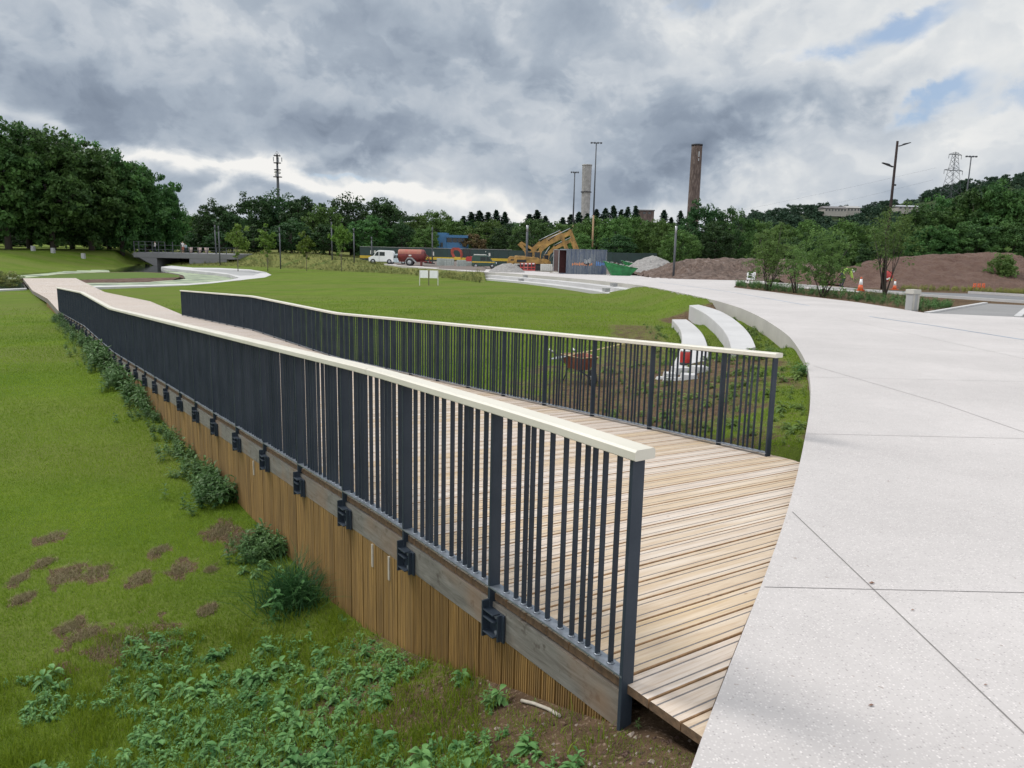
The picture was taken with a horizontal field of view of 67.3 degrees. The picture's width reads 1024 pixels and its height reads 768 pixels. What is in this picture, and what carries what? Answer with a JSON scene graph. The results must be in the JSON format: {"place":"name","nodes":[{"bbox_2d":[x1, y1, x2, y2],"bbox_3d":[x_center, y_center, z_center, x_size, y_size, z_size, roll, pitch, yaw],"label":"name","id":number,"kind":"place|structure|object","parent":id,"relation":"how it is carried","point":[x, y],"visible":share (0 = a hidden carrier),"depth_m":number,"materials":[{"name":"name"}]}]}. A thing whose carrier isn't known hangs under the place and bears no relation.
{"place":"outdoors","nodes":[
{"label":"outdoors","id":0,"kind":"place"},
{"bbox_2d":[19,272,183,282],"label":"pond island","id":1,"kind":"structure","parent":0,"point":[93,277],"depth_m":79.64,"materials":[{"name":"plant"}]},
{"bbox_2d":[0,264,229,289],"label":"pond water","id":2,"kind":"structure","parent":0,"point":[146,268],"depth_m":101.07,"materials":[{"name":"black liquid"}]},
{"bbox_2d":[87,270,232,285],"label":"duckweed","id":3,"kind":"object","parent":2,"relation":"on","point":[194,278],"visible":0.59,"depth_m":79.68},
{"bbox_2d":[0,243,1023,767],"bbox_3d":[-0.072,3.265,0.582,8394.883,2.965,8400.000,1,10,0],"label":"ground","id":4,"kind":"structure","parent":0,"point":[320,283],"depth_m":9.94,"materials":[{"name":"green plant"}]},
{"bbox_2d":[0,116,66,249],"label":"broadleaf tree","id":5,"kind":"object","parent":4,"relation":"on","point":[7,223],"visible":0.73,"depth_m":112.25,"materials":[{"name":"green plant"}]},
{"bbox_2d":[0,124,101,249],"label":"broadleaf tree","id":6,"kind":"object","parent":4,"relation":"on","point":[71,183],"visible":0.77,"depth_m":113.67,"materials":[{"name":"green plant"}]},
{"bbox_2d":[29,137,137,249],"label":"broadleaf tree","id":7,"kind":"object","parent":4,"relation":"on","point":[107,174],"visible":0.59,"depth_m":120.83,"materials":[{"name":"green plant"}]},
{"bbox_2d":[77,147,171,255],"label":"broadleaf tree","id":8,"kind":"object","parent":4,"relation":"on","point":[141,199],"visible":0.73,"depth_m":126.94,"materials":[{"name":"green plant"}]},
{"bbox_2d":[2,518,250,681],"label":"dead clippings","id":9,"kind":"object","parent":4,"relation":"on","point":[64,575],"visible":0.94,"depth_m":6.82,"materials":[{"name":"brown plant"}]},
{"bbox_2d":[121,161,184,251],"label":"broadleaf tree","id":10,"kind":"object","parent":4,"relation":"on","point":[154,236],"visible":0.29,"depth_m":134.77,"materials":[{"name":"green plant"}]},
{"bbox_2d":[50,311,287,564],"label":"wall weeds","id":11,"kind":"object","parent":4,"relation":"on","point":[96,355],"depth_m":10.08,"materials":[{"name":"green plant"}]},
{"bbox_2d":[147,183,192,251],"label":"broadleaf tree","id":12,"kind":"object","parent":4,"relation":"on","point":[177,237],"visible":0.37,"depth_m":138.54,"materials":[{"name":"green plant"}]},
{"bbox_2d":[93,266,270,288],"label":"pond kerb","id":13,"kind":"structure","parent":4,"relation":"on","point":[239,274],"depth_m":91.68,"materials":[{"name":"concrete"}]},
{"bbox_2d":[132,241,252,264],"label":"concrete bridge","id":14,"kind":"structure","parent":4,"relation":"on","point":[158,258],"depth_m":123.57,"materials":[{"name":"grey concrete"}]},
{"bbox_2d":[189,197,240,252],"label":"dark tree","id":15,"kind":"object","parent":4,"relation":"on","point":[203,227],"visible":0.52,"depth_m":153.00,"materials":[{"name":"green plant"}]},
{"bbox_2d":[200,231,244,252],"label":"dark tree","id":16,"kind":"object","parent":4,"relation":"on","point":[210,242],"visible":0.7,"depth_m":142.29,"materials":[{"name":"green plant"}]},
{"bbox_2d":[211,211,250,252],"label":"dark tree","id":17,"kind":"object","parent":4,"relation":"on","point":[226,226],"visible":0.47,"depth_m":146.09,"materials":[{"name":"green plant"}]},
{"bbox_2d":[224,223,249,267],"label":"young tree","id":18,"kind":"object","parent":4,"relation":"on","point":[236,237],"visible":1,"depth_m":98.16,"materials":[{"name":"green plant"}]},
{"bbox_2d":[220,191,280,249],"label":"dark tree","id":19,"kind":"object","parent":4,"relation":"on","point":[251,206],"visible":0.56,"depth_m":154.69,"materials":[{"name":"green plant"}]},
{"bbox_2d":[228,224,277,252],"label":"dark tree","id":20,"kind":"object","parent":4,"relation":"on","point":[253,246],"visible":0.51,"depth_m":142.71,"materials":[{"name":"green plant"}]},
{"bbox_2d":[255,223,276,270],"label":"young tree","id":21,"kind":"object","parent":4,"relation":"on","point":[267,239],"visible":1,"depth_m":103.13,"materials":[{"name":"green plant"}]},
{"bbox_2d":[197,537,344,634],"bbox_3d":[-1.900,1.592,6.236,1.691,0.464,1.754,-4,12,-29],"label":"tall grass clump","id":22,"kind":"object","parent":4,"relation":"on","point":[288,591],"visible":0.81,"depth_m":6.27,"materials":[{"name":"green plant"}]},
{"bbox_2d":[245,187,311,251],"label":"dark tree","id":23,"kind":"object","parent":4,"relation":"on","point":[276,210],"visible":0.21,"depth_m":158.78,"materials":[{"name":"green plant"}]},
{"bbox_2d":[262,565,309,617],"bbox_3d":[-1.842,1.654,6.326,0.386,0.301,0.650,-1,10,-11],"label":"thistle plant","id":24,"kind":"object","parent":4,"relation":"on","point":[278,593],"visible":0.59,"depth_m":6.20,"materials":[{"name":"green plant"}]},
{"bbox_2d":[268,217,316,253],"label":"dark tree","id":25,"kind":"object","parent":4,"relation":"on","point":[284,227],"visible":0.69,"depth_m":143.88,"materials":[{"name":"green plant"}]},
{"bbox_2d":[3,613,585,767],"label":"broadleaf weeds","id":26,"kind":"object","parent":4,"relation":"on","point":[324,757],"visible":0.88,"depth_m":4.57,"materials":[{"name":"green plant"}]},
{"bbox_2d":[277,196,327,252],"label":"dark tree","id":27,"kind":"object","parent":4,"relation":"on","point":[293,210],"visible":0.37,"depth_m":154.57,"materials":[{"name":"green plant"}]},
{"bbox_2d":[300,203,346,253],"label":"green tree","id":28,"kind":"object","parent":4,"relation":"on","point":[321,215],"visible":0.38,"depth_m":150.77,"materials":[{"name":"green plant"}]},
{"bbox_2d":[173,251,481,282],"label":"meadow plants","id":29,"kind":"object","parent":4,"relation":"on","point":[407,272],"visible":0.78,"depth_m":111.23,"materials":[{"name":"green plant"}]},
{"bbox_2d":[307,224,352,254],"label":"dark tree","id":30,"kind":"object","parent":4,"relation":"on","point":[316,235],"visible":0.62,"depth_m":142.28,"materials":[{"name":"green plant"}]},
{"bbox_2d":[327,216,352,270],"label":"young tree","id":31,"kind":"object","parent":4,"relation":"on","point":[341,234],"visible":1,"depth_m":102.04,"materials":[{"name":"green plant"}]},
{"bbox_2d":[0,599,682,767],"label":"grass tufts","id":32,"kind":"object","parent":4,"relation":"on","point":[29,757],"visible":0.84,"depth_m":4.58,"materials":[{"name":"green plant"}]},
{"bbox_2d":[327,191,378,255],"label":"dark tree","id":33,"kind":"object","parent":4,"relation":"on","point":[355,207],"visible":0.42,"depth_m":159.55,"materials":[{"name":"green plant"}]},
{"bbox_2d":[343,215,396,255],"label":"broadleaf tree","id":34,"kind":"object","parent":4,"relation":"on","point":[367,227],"visible":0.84,"depth_m":143.53,"materials":[{"name":"green plant"}]},
{"bbox_2d":[368,250,394,263],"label":"parked van","id":35,"kind":"object","parent":4,"relation":"on","point":[383,256],"visible":0.89,"depth_m":111.34,"materials":[{"name":"white paint"}]},
{"bbox_2d":[357,197,413,246],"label":"dark tree","id":36,"kind":"object","parent":4,"relation":"on","point":[389,212],"visible":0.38,"depth_m":155.07,"materials":[{"name":"green plant"}]},
{"bbox_2d":[386,219,420,249],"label":"dark tree","id":37,"kind":"object","parent":4,"relation":"on","point":[408,231],"visible":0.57,"depth_m":146.05,"materials":[{"name":"green plant"}]},
{"bbox_2d":[23,278,799,743],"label":"timber boardwalk","id":38,"kind":"structure","parent":4,"relation":"on","point":[713,516],"depth_m":5.27,"materials":[{"name":"beige wood"}]},
{"bbox_2d":[56,287,655,730],"bbox_3d":[-9.193,-1.251,17.622,0.129,2.548,35.034,-5,12,-33],"label":"guard railing","id":39,"kind":"object","parent":38,"relation":"attached to","point":[234,381],"visible":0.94,"depth_m":4.87,"materials":[{"name":"metal"}]},
{"bbox_2d":[180,290,782,456],"bbox_3d":[-5.519,-1.482,19.709,0.110,2.302,29.316,-5,12,-33],"label":"guard railing","id":40,"kind":"object","parent":38,"relation":"attached to","point":[251,312],"visible":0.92,"depth_m":11.73,"materials":[{"name":"metal"}]},
{"bbox_2d":[398,213,434,247],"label":"green tree","id":41,"kind":"object","parent":4,"relation":"on","point":[415,222],"visible":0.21,"depth_m":170.22,"materials":[{"name":"green plant"}]},
{"bbox_2d":[406,226,438,247],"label":"green tree","id":42,"kind":"object","parent":4,"relation":"on","point":[427,231],"visible":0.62,"depth_m":144.41,"materials":[{"name":"green plant"}]},
{"bbox_2d":[412,210,453,247],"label":"green tree","id":43,"kind":"object","parent":4,"relation":"on","point":[437,222],"visible":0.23,"depth_m":180.06,"materials":[{"name":"green plant"}]},
{"bbox_2d":[196,634,690,767],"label":"soil clods","id":44,"kind":"object","parent":4,"relation":"on","point":[627,752],"visible":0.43,"depth_m":3.29,"materials":[{"name":"soil"}]},
{"bbox_2d":[437,233,467,248],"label":"blue building","id":45,"kind":"structure","parent":4,"relation":"on","point":[446,240],"depth_m":147.70,"materials":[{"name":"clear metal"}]},
{"bbox_2d":[439,219,471,234],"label":"green tree","id":46,"kind":"object","parent":4,"relation":"on","point":[457,230],"visible":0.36,"depth_m":175.10,"materials":[{"name":"green plant"}]},
{"bbox_2d":[16,217,895,263],"bbox_3d":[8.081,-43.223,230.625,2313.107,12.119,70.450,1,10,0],"label":"distant wood","id":47,"kind":"object","parent":4,"relation":"on","point":[514,224],"visible":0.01,"depth_m":209.37,"materials":[{"name":"green plant"}]},
{"bbox_2d":[465,219,506,248],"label":"green tree","id":48,"kind":"object","parent":4,"relation":"on","point":[484,227],"visible":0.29,"depth_m":165.26,"materials":[{"name":"green plant"}]},
{"bbox_2d":[486,223,522,257],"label":"dark tree","id":49,"kind":"object","parent":4,"relation":"on","point":[500,242],"visible":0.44,"depth_m":160.77,"materials":[{"name":"green plant"}]},
{"bbox_2d":[360,246,656,266],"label":"site hoarding","id":50,"kind":"object","parent":4,"relation":"on","point":[501,256],"visible":0.41,"depth_m":126.22,"materials":[{"name":"grey metal"}]},
{"bbox_2d":[506,218,560,251],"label":"rounded tree","id":51,"kind":"object","parent":4,"relation":"on","point":[538,231],"visible":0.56,"depth_m":145.51,"materials":[{"name":"green plant"}]},
{"bbox_2d":[514,228,578,269],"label":"excavator","id":52,"kind":"object","parent":4,"relation":"on","point":[535,259],"visible":0.78,"depth_m":87.55,"materials":[{"name":"yellow metal"}]},
{"bbox_2d":[485,275,628,293],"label":"terrace steps","id":53,"kind":"structure","parent":4,"relation":"on","point":[591,288],"depth_m":55.98,"materials":[{"name":"concrete"}]},
{"bbox_2d":[549,348,598,385],"bbox_3d":[1.256,-0.317,14.660,0.583,0.564,1.437,-3,11,-24],"label":"wheelbarrow","id":54,"kind":"object","parent":4,"relation":"on","point":[573,362],"visible":0.41,"depth_m":14.42,"materials":[{"name":"paint"}]},
{"bbox_2d":[581,164,591,220],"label":"chimney stack","id":55,"kind":"object","parent":4,"relation":"on","point":[586,192],"visible":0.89,"depth_m":386.87,"materials":[{"name":"concrete"}]},
{"bbox_2d":[569,215,611,249],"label":"green tree","id":56,"kind":"object","parent":4,"relation":"on","point":[582,228],"visible":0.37,"depth_m":160.60,"materials":[{"name":"green plant"}]},
{"bbox_2d":[595,215,636,252],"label":"green tree","id":57,"kind":"object","parent":4,"relation":"on","point":[615,226],"visible":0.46,"depth_m":155.87,"materials":[{"name":"green plant"}]},
{"bbox_2d":[599,234,637,256],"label":"dark tree","id":58,"kind":"object","parent":4,"relation":"on","point":[627,246],"visible":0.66,"depth_m":144.58,"materials":[{"name":"green plant"}]},
{"bbox_2d":[617,214,652,252],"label":"green tree","id":59,"kind":"object","parent":4,"relation":"on","point":[632,221],"visible":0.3,"depth_m":159.98,"materials":[{"name":"green plant"}]},
{"bbox_2d":[482,316,808,443],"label":"bank weeds","id":60,"kind":"object","parent":4,"relation":"on","point":[795,376],"visible":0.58,"depth_m":11.83,"materials":[{"name":"green plant"}]},
{"bbox_2d":[629,256,669,274],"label":"gravel heap","id":61,"kind":"object","parent":4,"relation":"on","point":[647,263],"visible":0.38,"depth_m":81.08,"materials":[{"name":"grey gravel"}]},
{"bbox_2d":[633,218,671,252],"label":"green tree","id":62,"kind":"object","parent":4,"relation":"on","point":[641,236],"visible":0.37,"depth_m":155.90,"materials":[{"name":"green plant"}]},
{"bbox_2d":[649,218,683,260],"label":"green tree","id":63,"kind":"object","parent":4,"relation":"on","point":[664,226],"visible":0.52,"depth_m":151.17,"materials":[{"name":"green plant"}]},
{"bbox_2d":[657,229,704,262],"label":"green tree","id":64,"kind":"object","parent":4,"relation":"on","point":[687,237],"visible":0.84,"depth_m":114.77,"materials":[{"name":"green plant"}]},
{"bbox_2d":[655,365,707,380],"bbox_3d":[3.159,-0.188,14.344,0.876,0.231,1.237,6,11,26],"label":"concrete footing","id":65,"kind":"object","parent":4,"relation":"on","point":[686,373],"visible":0.41,"depth_m":14.45,"materials":[{"name":"white concrete"}]},
{"bbox_2d":[672,319,707,366],"bbox_3d":[4.782,-1.031,20.916,0.876,0.500,11.088,3,10,11],"label":"curved bench","id":66,"kind":"object","parent":4,"relation":"on","point":[690,333],"visible":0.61,"depth_m":21.26,"materials":[{"name":"concrete"}]},
{"bbox_2d":[686,144,702,228],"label":"chimney stack","id":67,"kind":"object","parent":4,"relation":"on","point":[695,173],"visible":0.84,"depth_m":336.98,"materials":[{"name":"brown brick"}]},
{"bbox_2d":[677,198,727,258],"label":"dark tree","id":68,"kind":"object","parent":4,"relation":"on","point":[694,215],"visible":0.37,"depth_m":125.28,"materials":[{"name":"green plant"}]},
{"bbox_2d":[695,220,738,258],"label":"dark tree","id":69,"kind":"object","parent":4,"relation":"on","point":[715,228],"visible":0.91,"depth_m":118.57,"materials":[{"name":"green plant"}]},
{"bbox_2d":[688,305,755,357],"bbox_3d":[6.097,-1.520,22.511,1.013,0.600,14.370,3,10,9],"label":"curved bench","id":70,"kind":"object","parent":4,"relation":"on","point":[727,331],"visible":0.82,"depth_m":21.77,"materials":[{"name":"concrete"}]},
{"bbox_2d":[713,206,758,258],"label":"rounded tree","id":71,"kind":"object","parent":4,"relation":"on","point":[747,227],"visible":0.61,"depth_m":126.18,"materials":[{"name":"green plant"}]},
{"bbox_2d":[633,257,842,282],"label":"rubble mound","id":72,"kind":"object","parent":4,"relation":"on","point":[723,268],"visible":0.44,"depth_m":65.62,"materials":[{"name":"brown gravel"}]},
{"bbox_2d":[740,219,779,258],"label":"green tree","id":73,"kind":"object","parent":4,"relation":"on","point":[760,226],"visible":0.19,"depth_m":145.86,"materials":[{"name":"green plant"}]},
{"bbox_2d":[742,223,794,290],"bbox_3d":[14.066,-6.913,41.836,2.798,3.660,3.055,1,10,0],"label":"birch shrub","id":74,"kind":"object","parent":4,"relation":"on","point":[775,257],"visible":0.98,"depth_m":41.58,"materials":[{"name":"green plant"}]},
{"bbox_2d":[779,241,814,292],"bbox_3d":[14.454,-5.937,39.013,1.747,2.655,1.769,1,10,0],"label":"birch shrub","id":75,"kind":"object","parent":4,"relation":"on","point":[788,269],"visible":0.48,"depth_m":39.10,"materials":[{"name":"green plant"}]},
{"bbox_2d":[791,219,828,247],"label":"green tree","id":76,"kind":"object","parent":4,"relation":"on","point":[809,224],"visible":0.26,"depth_m":145.70,"materials":[{"name":"green plant"}]},
{"bbox_2d":[789,226,861,296],"bbox_3d":[14.377,-5.578,35.124,3.129,3.227,3.128,8,12,34],"label":"birch shrub","id":77,"kind":"object","parent":4,"relation":"on","point":[823,261],"visible":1,"depth_m":34.92,"materials":[{"name":"green plant"}]},
{"bbox_2d":[822,218,863,265],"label":"green tree","id":78,"kind":"object","parent":4,"relation":"on","point":[852,225],"visible":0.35,"depth_m":125.83,"materials":[{"name":"green plant"}]},
{"bbox_2d":[735,279,952,311],"bbox_3d":[16.041,-4.703,38.849,5.181,0.671,27.158,1,10,0],"label":"bed ground cover","id":79,"kind":"object","parent":4,"relation":"on","point":[934,304],"visible":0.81,"depth_m":34.74,"materials":[{"name":"green plant"}]},
{"bbox_2d":[844,224,884,265],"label":"green tree","id":80,"kind":"object","parent":4,"relation":"on","point":[864,235],"visible":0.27,"depth_m":126.44,"materials":[{"name":"green plant"}]},
{"bbox_2d":[853,240,889,262],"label":"dark tree","id":81,"kind":"object","parent":4,"relation":"on","point":[866,254],"visible":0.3,"depth_m":112.85,"materials":[{"name":"green plant"}]},
{"bbox_2d":[880,141,910,288],"bbox_3d":[22.873,-10.153,46.599,1.549,8.778,0.206,1,10,0],"label":"street lamp","id":82,"kind":"object","parent":4,"relation":"on","point":[892,189],"visible":0.8,"depth_m":46.24,"materials":[{"name":"metal"}]},
{"bbox_2d":[865,201,926,296],"bbox_3d":[17.364,-6.119,35.123,2.634,4.419,2.531,1,10,0],"label":"multi stem tree","id":83,"kind":"object","parent":4,"relation":"on","point":[886,252],"visible":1,"depth_m":35.02,"materials":[{"name":"green plant"}]},
{"bbox_2d":[772,282,1023,302],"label":"kerb","id":84,"kind":"structure","parent":4,"relation":"on","point":[971,298],"depth_m":37.30,"materials":[{"name":"concrete"}]},
{"bbox_2d":[905,289,920,310],"bbox_3d":[13.549,-2.839,26.025,0.358,0.718,0.358,-2,11,-20],"label":"litter bin","id":85,"kind":"object","parent":4,"relation":"on","point":[912,299],"visible":0.92,"depth_m":25.91,"materials":[{"name":"grey concrete"}]},
{"bbox_2d":[810,252,1023,290],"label":"soil mound","id":86,"kind":"object","parent":4,"relation":"on","point":[959,270],"visible":0.63,"depth_m":53.73,"materials":[{"name":"brown soil"}]},
{"bbox_2d":[886,204,951,257],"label":"broadleaf tree","id":87,"kind":"object","parent":4,"relation":"on","point":[932,215],"visible":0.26,"depth_m":96.91,"materials":[{"name":"green plant"}]},
{"bbox_2d":[902,224,963,255],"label":"broadleaf tree","id":88,"kind":"object","parent":4,"relation":"on","point":[932,237],"visible":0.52,"depth_m":85.12,"materials":[{"name":"green plant"}]},
{"bbox_2d":[907,193,968,232],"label":"broadleaf tree","id":89,"kind":"object","parent":4,"relation":"on","point":[947,203],"visible":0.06,"depth_m":100.98,"materials":[{"name":"green plant"}]},
{"bbox_2d":[900,284,1023,293],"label":"verge plants","id":90,"kind":"object","parent":4,"relation":"on","point":[997,290],"visible":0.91,"depth_m":46.92,"materials":[{"name":"green plant"}]},
{"bbox_2d":[929,221,1004,253],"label":"broadleaf tree","id":91,"kind":"object","parent":4,"relation":"on","point":[978,239],"visible":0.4,"depth_m":84.93,"materials":[{"name":"green plant"}]},
{"bbox_2d":[936,186,1011,246],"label":"broadleaf tree","id":92,"kind":"object","parent":4,"relation":"on","point":[964,201],"visible":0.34,"depth_m":96.46,"materials":[{"name":"green plant"}]},
{"bbox_2d":[955,177,1023,252],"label":"broadleaf tree","id":93,"kind":"object","parent":4,"relation":"on","point":[1003,194],"visible":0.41,"depth_m":93.52,"materials":[{"name":"green plant"}]},
{"bbox_2d":[975,221,1023,256],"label":"broadleaf tree","id":94,"kind":"object","parent":4,"relation":"on","point":[1015,241],"visible":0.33,"depth_m":85.05,"materials":[{"name":"green plant"}]},
{"bbox_2d":[982,247,1019,277],"bbox_3d":[33.703,-7.925,52.630,2.188,2.961,2.271,1,10,0],"label":"bushy tree","id":95,"kind":"object","parent":4,"relation":"on","point":[1007,262],"visible":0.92,"depth_m":52.53,"materials":[{"name":"green plant"}]},
{"bbox_2d":[0,0,1023,230],"label":"sky","id":96,"kind":"structure","parent":0,"point":[459,108],"materials":[{"name":"grey"}]},
{"bbox_2d":[384,264,1023,767],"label":"plaza paving","id":97,"kind":"structure","parent":0,"point":[898,504],"depth_m":4.68,"materials":[{"name":"concrete"}]},
{"bbox_2d":[398,249,434,265],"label":"slurry tanker","id":98,"kind":"object","parent":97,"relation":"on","point":[410,257],"visible":0.99,"depth_m":99.44,"materials":[{"name":"paint"}]},
{"bbox_2d":[553,249,606,274],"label":"shipping container","id":99,"kind":"object","parent":97,"relation":"on","point":[577,261],"visible":0.96,"depth_m":71.92,"materials":[{"name":"metal"}]},
{"bbox_2d":[603,261,637,275],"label":"rubbish skip","id":100,"kind":"object","parent":97,"relation":"on","point":[615,269],"visible":1,"depth_m":69.40,"materials":[{"name":"green paint"}]},
{"bbox_2d":[760,315,1023,732],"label":"paving joint lines","id":101,"kind":"object","parent":97,"relation":"on","point":[924,590],"visible":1,"depth_m":4.20,"materials":[{"name":"grey concrete"}]},
{"bbox_2d":[703,180,1020,232],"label":"hill","id":102,"kind":"structure","parent":0,"point":[922,202],"depth_m":598.07,"materials":[{"name":"green plant"}]},
{"bbox_2d":[725,172,1023,237],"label":"hillside wood","id":103,"kind":"object","parent":102,"relation":"on","point":[793,218],"visible":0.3,"depth_m":588.15,"materials":[{"name":"green plant"}]},
{"bbox_2d":[806,286,1023,299],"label":"road","id":104,"kind":"structure","parent":0,"point":[988,296],"depth_m":40.97,"materials":[{"name":"grey asphalt"}]},
{"bbox_2d":[937,303,1023,316],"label":"driveway","id":105,"kind":"structure","parent":0,"point":[1005,310],"depth_m":27.12,"materials":[{"name":"grey concrete"}]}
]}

